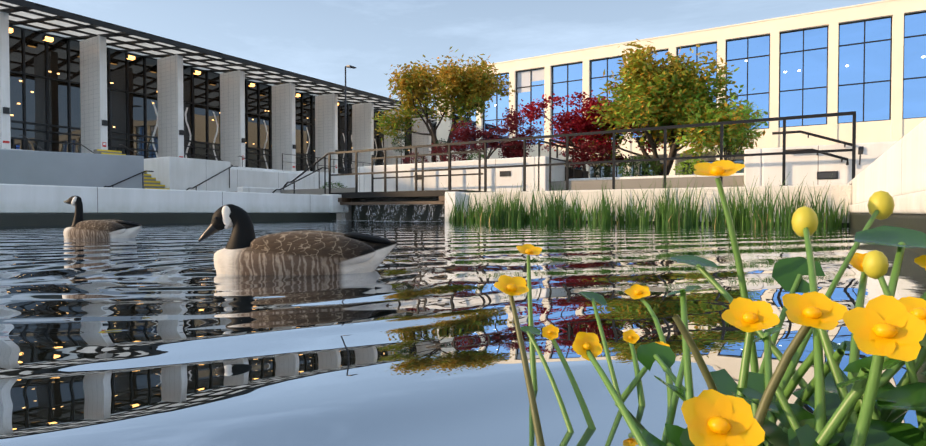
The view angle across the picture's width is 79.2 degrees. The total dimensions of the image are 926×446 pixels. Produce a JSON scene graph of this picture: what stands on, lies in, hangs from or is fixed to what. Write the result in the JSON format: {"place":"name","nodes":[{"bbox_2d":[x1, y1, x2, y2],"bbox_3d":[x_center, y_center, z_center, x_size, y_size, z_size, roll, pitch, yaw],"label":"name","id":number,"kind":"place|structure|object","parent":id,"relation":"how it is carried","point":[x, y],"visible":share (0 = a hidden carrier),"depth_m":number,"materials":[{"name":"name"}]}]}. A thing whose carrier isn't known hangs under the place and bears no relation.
{"place":"outdoors","nodes":[
{"label":"outdoors","id":0,"kind":"place"},
{"bbox_2d":[93,149,169,189],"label":"terrace steps","id":1,"kind":"structure","parent":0,"point":[150,182],"depth_m":22.81,"materials":[{"name":"concrete"}]},
{"bbox_2d":[0,148,288,171],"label":"ledge","id":2,"kind":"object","parent":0,"point":[258,169],"depth_m":33.56,"materials":[{"name":"white paint"}]},
{"bbox_2d":[19,135,382,193],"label":"handrails","id":3,"kind":"object","parent":2,"relation":"on","point":[293,181],"visible":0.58,"depth_m":23.05,"materials":[{"name":"black metal"}]},
{"bbox_2d":[3,141,336,167],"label":"wall signs","id":4,"kind":"object","parent":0,"point":[103,144],"visible":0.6,"depth_m":35.97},
{"bbox_2d":[0,149,354,192],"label":"terrace walls","id":5,"kind":"structure","parent":0,"point":[26,167],"depth_m":21.21,"materials":[{"name":"white concrete"}]},
{"bbox_2d":[10,71,410,170],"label":"interior lights","id":6,"kind":"object","parent":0,"point":[156,126],"visible":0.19,"depth_m":47.82},
{"bbox_2d":[0,11,436,172],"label":"columns","id":7,"kind":"structure","parent":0,"point":[93,89],"depth_m":44.76,"materials":[{"name":"white concrete"}]},
{"bbox_2d":[0,0,436,123],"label":"roof canopy","id":8,"kind":"object","parent":7,"relation":"on","point":[38,18],"visible":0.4,"depth_m":38.49,"materials":[{"name":"black metal"}]},
{"bbox_2d":[9,26,435,173],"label":"glass curtain wall","id":9,"kind":"structure","parent":0,"point":[46,116],"depth_m":41.94,"materials":[{"name":"black glass"}]},
{"bbox_2d":[9,28,435,126],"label":"ceiling lights","id":10,"kind":"object","parent":9,"relation":"attached to","point":[51,39],"visible":0.33,"depth_m":40.59,"materials":[{"name":"yellow"}]},
{"bbox_2d":[26,0,882,109],"label":"sky","id":11,"kind":"structure","parent":0,"point":[317,39],"materials":[{"name":"blue"}]},
{"bbox_2d":[0,220,925,445],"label":"pond water","id":12,"kind":"structure","parent":0,"point":[157,335],"depth_m":1.04,"materials":[{"name":"blue liquid"}]},
{"bbox_2d":[63,196,141,238],"bbox_3d":[-3.070,-0.008,4.768,0.698,0.450,0.305,0,1,4],"label":"goose","id":13,"kind":"object","parent":12,"relation":"on","point":[80,228],"visible":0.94,"depth_m":4.66,"materials":[{"name":"black"}]},
{"bbox_2d":[198,204,396,274],"bbox_3d":[-0.610,0.099,2.081,0.722,0.338,0.296,0,1,-5],"label":"goose","id":14,"kind":"object","parent":12,"relation":"on","point":[245,251],"visible":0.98,"depth_m":1.97,"materials":[{"name":"black"}]},
{"bbox_2d":[441,169,849,227],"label":"reeds","id":15,"kind":"object","parent":12,"relation":"on","point":[665,216],"visible":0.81,"depth_m":9.66,"materials":[{"name":"green plant"}]},
{"bbox_2d":[494,160,925,445],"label":"yellow flowers","id":16,"kind":"object","parent":12,"relation":"on","point":[865,402],"visible":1,"depth_m":0.38,"materials":[{"name":"yellow plant"}]},
{"bbox_2d":[226,175,743,219],"bbox_3d":[8.816,-0.556,13.964,60.000,1.000,49.000,1,1,32],"label":"coping","id":17,"kind":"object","parent":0,"point":[683,182],"depth_m":13.50,"materials":[{"name":"beige concrete"}]},
{"bbox_2d":[320,182,346,188],"bbox_3d":[-4.617,-1.152,20.018,1.066,0.711,1.075,1,1,32],"label":"shrub","id":18,"kind":"object","parent":17,"relation":"on","point":[338,184],"visible":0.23,"depth_m":20.00,"materials":[{"name":"green plant"}]},
{"bbox_2d":[344,65,355,173],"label":"street lamp","id":19,"kind":"object","parent":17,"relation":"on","point":[352,67],"visible":0.9,"depth_m":40.59,"materials":[{"name":"grey metal"}]},
{"bbox_2d":[330,190,487,220],"bbox_3d":[-1.336,-0.223,14.339,4.000,1.120,1.950,1,1,32],"label":"weir and bridge","id":20,"kind":"object","parent":17,"relation":"on","point":[407,212],"visible":0.4,"depth_m":13.88,"materials":[{"name":"grey wood"}]},
{"bbox_2d":[342,204,444,221],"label":"waterfall sheets","id":21,"kind":"object","parent":20,"relation":"attached to","point":[391,211],"visible":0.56,"depth_m":13.43,"materials":[{"name":"white liquid"}]},
{"bbox_2d":[0,118,925,254],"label":"pond walls","id":22,"kind":"structure","parent":17,"relation":"on","point":[896,171],"depth_m":9.22,"materials":[{"name":"white concrete"}]},
{"bbox_2d":[565,167,588,180],"bbox_3d":[2.988,-1.364,16.890,10.600,0.500,5.200,1,1,32],"label":"bench","id":23,"kind":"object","parent":17,"relation":"on","point":[577,173],"depth_m":16.70,"materials":[{"name":"brown"}]},
{"bbox_2d":[392,134,410,163],"bbox_3d":[-2.309,-2.518,21.022,0.784,1.643,0.793,1,1,32],"label":"tree","id":24,"kind":"object","parent":23,"relation":"on","point":[401,144],"visible":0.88,"depth_m":20.95,"materials":[{"name":"green plant"}]},
{"bbox_2d":[402,152,427,163],"bbox_3d":[-1.510,-1.923,17.426,0.847,0.590,0.860,1,1,32],"label":"shrub","id":25,"kind":"object","parent":23,"relation":"on","point":[420,157],"visible":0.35,"depth_m":17.36,"materials":[{"name":"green plant"}]},
{"bbox_2d":[432,138,447,160],"bbox_3d":[-0.797,-2.444,20.995,0.727,1.496,0.717,1,1,32],"label":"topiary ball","id":26,"kind":"object","parent":23,"relation":"on","point":[439,141],"visible":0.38,"depth_m":20.97,"materials":[{"name":"green plant"}]},
{"bbox_2d":[371,46,517,161],"bbox_3d":[-1.159,-4.266,21.998,6.089,5.130,3.837,0,1,22],"label":"magnolia tree","id":27,"kind":"object","parent":23,"relation":"on","point":[474,87],"visible":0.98,"depth_m":21.33,"materials":[{"name":"green plant"}]},
{"bbox_2d":[466,153,488,159],"bbox_3d":[0.402,-1.825,16.132,0.674,0.462,0.634,0,1,-23],"label":"shrub","id":28,"kind":"object","parent":23,"relation":"on","point":[471,155],"visible":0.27,"depth_m":16.05,"materials":[{"name":"green plant"}]},
{"bbox_2d":[429,105,546,161],"bbox_3d":[0.796,-2.659,18.340,3.971,2.542,3.276,0,1,0],"label":"burgundy maple tree","id":29,"kind":"object","parent":23,"relation":"on","point":[511,149],"visible":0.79,"depth_m":18.48,"materials":[{"name":"red plant"}]},
{"bbox_2d":[518,84,667,170],"bbox_3d":[4.043,-2.626,17.902,4.717,2.990,5.538,0,1,4],"label":"red maple tree","id":30,"kind":"object","parent":23,"relation":"on","point":[575,122],"visible":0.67,"depth_m":16.02,"materials":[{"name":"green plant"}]},
{"bbox_2d":[559,139,633,176],"bbox_3d":[3.777,-1.686,15.678,1.828,1.208,1.705,-1,1,-33],"label":"shrub","id":31,"kind":"object","parent":23,"relation":"on","point":[591,150],"visible":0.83,"depth_m":15.40,"materials":[{"name":"red plant"}]},
{"bbox_2d":[588,164,615,177],"bbox_3d":[3.760,-1.337,15.095,0.732,0.486,0.757,1,1,32],"label":"shrub","id":32,"kind":"object","parent":23,"relation":"on","point":[608,169],"visible":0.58,"depth_m":15.03,"materials":[{"name":"green plant"}]},
{"bbox_2d":[616,155,662,176],"bbox_3d":[4.559,-1.412,14.477,1.156,0.691,1.146,-1,1,-25],"label":"shrub","id":33,"kind":"object","parent":23,"relation":"on","point":[629,173],"visible":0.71,"depth_m":14.29,"materials":[{"name":"green plant"}]},
{"bbox_2d":[580,39,767,175],"bbox_3d":[5.164,-2.905,14.827,5.051,3.663,4.236,1,1,32],"label":"magnolia tree","id":34,"kind":"object","parent":23,"relation":"on","point":[675,91],"visible":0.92,"depth_m":13.96,"materials":[{"name":"green plant"}]},
{"bbox_2d":[673,159,706,174],"bbox_3d":[5.706,-1.346,13.870,0.937,0.551,0.924,1,1,32],"label":"shrub","id":35,"kind":"object","parent":23,"relation":"on","point":[683,166],"visible":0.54,"depth_m":13.87,"materials":[{"name":"green plant"}]},
{"bbox_2d":[696,98,771,161],"bbox_3d":[6.569,-2.054,13.763,1.768,2.011,1.682,1,1,32],"label":"tree","id":36,"kind":"object","parent":23,"relation":"on","point":[727,144],"visible":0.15,"depth_m":13.74,"materials":[{"name":"green plant"}]},
{"bbox_2d":[358,141,897,191],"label":"planter walls","id":37,"kind":"structure","parent":17,"relation":"on","point":[763,170],"depth_m":14.12,"materials":[{"name":"white paint"}]},
{"bbox_2d":[414,171,837,179],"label":"wall step lights","id":38,"kind":"object","parent":37,"relation":"attached to","point":[825,175],"depth_m":10.09,"materials":[{"name":"grey metal"}]},
{"bbox_2d":[858,146,863,164],"bbox_3d":[6.853,-1.159,9.648,0.070,0.293,0.352,1,1,32],"label":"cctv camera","id":39,"kind":"object","parent":37,"relation":"attached to","point":[860,150],"depth_m":9.55,"materials":[{"name":"grey"}]},
{"bbox_2d":[328,111,855,193],"bbox_3d":[2.573,-1.373,13.792,11.502,1.440,4.890,1,1,32],"label":"railing","id":40,"kind":"object","parent":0,"point":[785,152],"visible":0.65,"depth_m":11.25,"materials":[{"name":"black metal"}]},
{"bbox_2d":[461,184,851,225],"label":"pond wall","id":41,"kind":"structure","parent":0,"point":[841,191],"depth_m":9.98,"materials":[{"name":"beige concrete"}]},
{"bbox_2d":[437,0,925,177],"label":"office block","id":42,"kind":"structure","parent":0,"point":[896,127],"depth_m":33.16,"materials":[{"name":"beige concrete"}]},
{"bbox_2d":[452,11,925,177],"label":"windows","id":43,"kind":"structure","parent":42,"relation":"in","point":[865,75],"depth_m":32.62,"materials":[{"name":"blue glass"}]},
{"bbox_2d":[517,53,649,92],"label":"office blinds","id":44,"kind":"object","parent":43,"relation":"attached to","point":[523,79],"visible":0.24,"depth_m":41.99,"materials":[{"name":"white fabric"}]}
]}

